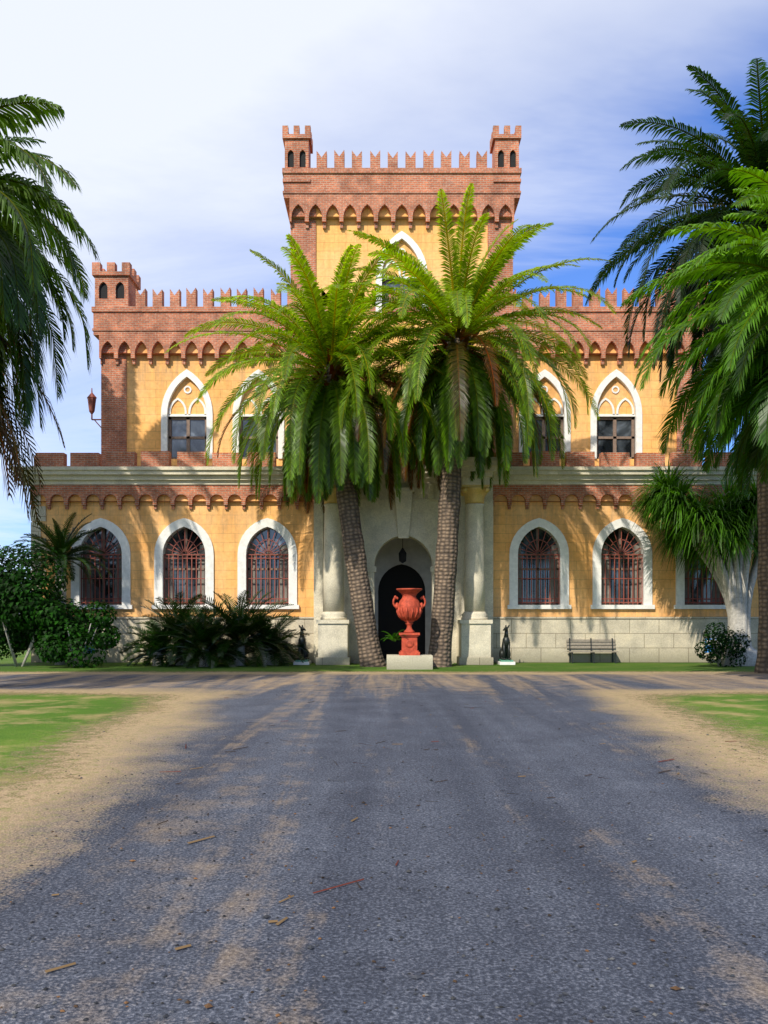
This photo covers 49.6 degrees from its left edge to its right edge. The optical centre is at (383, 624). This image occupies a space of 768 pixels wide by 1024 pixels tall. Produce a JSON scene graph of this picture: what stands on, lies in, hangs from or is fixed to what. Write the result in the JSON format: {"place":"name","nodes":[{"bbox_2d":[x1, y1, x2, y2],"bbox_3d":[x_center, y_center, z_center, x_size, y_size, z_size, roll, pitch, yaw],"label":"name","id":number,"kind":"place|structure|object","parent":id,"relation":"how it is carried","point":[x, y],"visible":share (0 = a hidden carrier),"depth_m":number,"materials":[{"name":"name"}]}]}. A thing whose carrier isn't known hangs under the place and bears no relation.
{"place":"outdoors","nodes":[
{"label":"outdoors","id":0,"kind":"place"},
{"bbox_2d":[0,671,767,1023],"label":"road","id":1,"kind":"structure","parent":0,"point":[206,721],"depth_m":5.40,"materials":[{"name":"grey asphalt"}]},
{"bbox_2d":[0,681,767,1023],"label":"road litter","id":2,"kind":"object","parent":1,"relation":"on","point":[208,1005],"visible":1,"depth_m":4.30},
{"bbox_2d":[0,628,767,796],"bbox_3d":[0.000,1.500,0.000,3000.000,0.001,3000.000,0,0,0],"label":"ground","id":3,"kind":"structure","parent":0,"point":[35,720],"depth_m":15.53,"materials":[{"name":"green plant"}]},
{"bbox_2d":[0,136,81,431],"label":"palm","id":4,"kind":"object","parent":3,"relation":"on","point":[23,141],"visible":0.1,"depth_m":28.94,"materials":[{"name":"green plant"}]},
{"bbox_2d":[0,541,90,666],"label":"tree","id":5,"kind":"object","parent":3,"relation":"on","point":[20,632],"visible":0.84,"depth_m":28.82,"materials":[{"name":"green plant"}]},
{"bbox_2d":[0,94,99,526],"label":"palm","id":6,"kind":"object","parent":3,"relation":"on","point":[26,271],"visible":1,"depth_m":17.63,"materials":[{"name":"green plant"}]},
{"bbox_2d":[8,512,110,664],"bbox_3d":[-11.947,-1.301,30.812,3.375,5.702,3.463,0,0,41],"label":"palm","id":7,"kind":"object","parent":3,"relation":"on","point":[60,544],"visible":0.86,"depth_m":30.68,"materials":[{"name":"green plant"}]},
{"bbox_2d":[32,600,121,667],"bbox_3d":[-10.741,0.364,28.924,2.850,2.444,2.328,0,0,0],"label":"bush","id":8,"kind":"object","parent":3,"relation":"on","point":[90,638],"visible":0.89,"depth_m":28.42,"materials":[{"name":"green plant"}]},
{"bbox_2d":[119,588,309,667],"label":"bushes","id":9,"kind":"object","parent":3,"relation":"on","point":[200,638],"visible":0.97,"depth_m":29.64,"materials":[{"name":"green plant"}]},
{"bbox_2d":[293,625,310,664],"bbox_3d":[-3.050,0.760,31.150,0.576,1.480,1.008,0,0,0],"label":"dog statue","id":10,"kind":"object","parent":3,"relation":"on","point":[302,641],"visible":0.81,"depth_m":30.88,"materials":[{"name":"black metal"}]},
{"bbox_2d":[165,233,473,666],"bbox_3d":[-1.691,-5.632,29.687,9.823,14.844,10.368,0,0,38],"label":"palm","id":11,"kind":"object","parent":3,"relation":"on","point":[315,433],"visible":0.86,"depth_m":28.33,"materials":[{"name":"green plant"}]},
{"bbox_2d":[13,125,758,664],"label":"castle","id":12,"kind":"structure","parent":3,"relation":"on","point":[553,557],"depth_m":32.58,"materials":[{"name":"paint"}]},
{"bbox_2d":[381,629,405,640],"bbox_3d":[0.291,0.378,27.844,0.931,0.405,0.898,0,0,-31],"label":"fern","id":13,"kind":"object","parent":12,"relation":"on","point":[393,637],"visible":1,"depth_m":27.85,"materials":[{"name":"green plant"}]},
{"bbox_2d":[387,588,432,669],"bbox_3d":[0.850,0.180,28.000,1.520,2.740,1.040,0,0,0],"label":"urn on pedestal","id":14,"kind":"object","parent":3,"relation":"on","point":[409,607],"visible":1,"depth_m":27.66,"materials":[{"name":"ceramic"}]},
{"bbox_2d":[309,183,615,666],"bbox_3d":[2.787,-6.468,29.522,10.705,16.432,10.581,0,0,-28],"label":"palm","id":15,"kind":"object","parent":3,"relation":"on","point":[473,384],"visible":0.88,"depth_m":28.09,"materials":[{"name":"green plant"}]},
{"bbox_2d":[496,625,514,664],"bbox_3d":[4.550,0.760,31.150,0.576,1.480,1.008,0,0,0],"label":"dog statue","id":16,"kind":"object","parent":3,"relation":"on","point":[504,652],"visible":1,"depth_m":30.88,"materials":[{"name":"black metal"}]},
{"bbox_2d":[566,638,618,662],"bbox_3d":[8.050,1.024,32.146,1.900,0.953,0.532,0,0,0],"label":"bench","id":17,"kind":"object","parent":3,"relation":"on","point":[590,640],"visible":1,"depth_m":32.33,"materials":[{"name":"grey wood"}]},
{"bbox_2d":[585,57,767,673],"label":"palm","id":18,"kind":"object","parent":3,"relation":"on","point":[751,148],"visible":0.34,"depth_m":25.05,"materials":[{"name":"green plant"}]},
{"bbox_2d":[621,452,757,665],"bbox_3d":[12.491,-2.185,30.176,7.547,8.171,4.705,0,0,0],"label":"dracaena tree","id":19,"kind":"object","parent":3,"relation":"on","point":[719,537],"visible":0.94,"depth_m":29.63,"materials":[{"name":"green plant"}]},
{"bbox_2d":[620,160,767,497],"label":"palm","id":20,"kind":"object","parent":3,"relation":"on","point":[729,390],"visible":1,"depth_m":18.92,"materials":[{"name":"green plant"}]},
{"bbox_2d":[694,622,750,666],"bbox_3d":[12.073,0.743,29.543,1.695,1.672,1.730,0,0,-40],"label":"bush","id":21,"kind":"object","parent":3,"relation":"on","point":[716,647],"visible":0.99,"depth_m":29.33,"materials":[{"name":"green plant"}]},
{"bbox_2d":[0,0,767,613],"label":"sky","id":22,"kind":"structure","parent":0,"point":[176,111],"materials":[{"name":"blue"}]}
]}

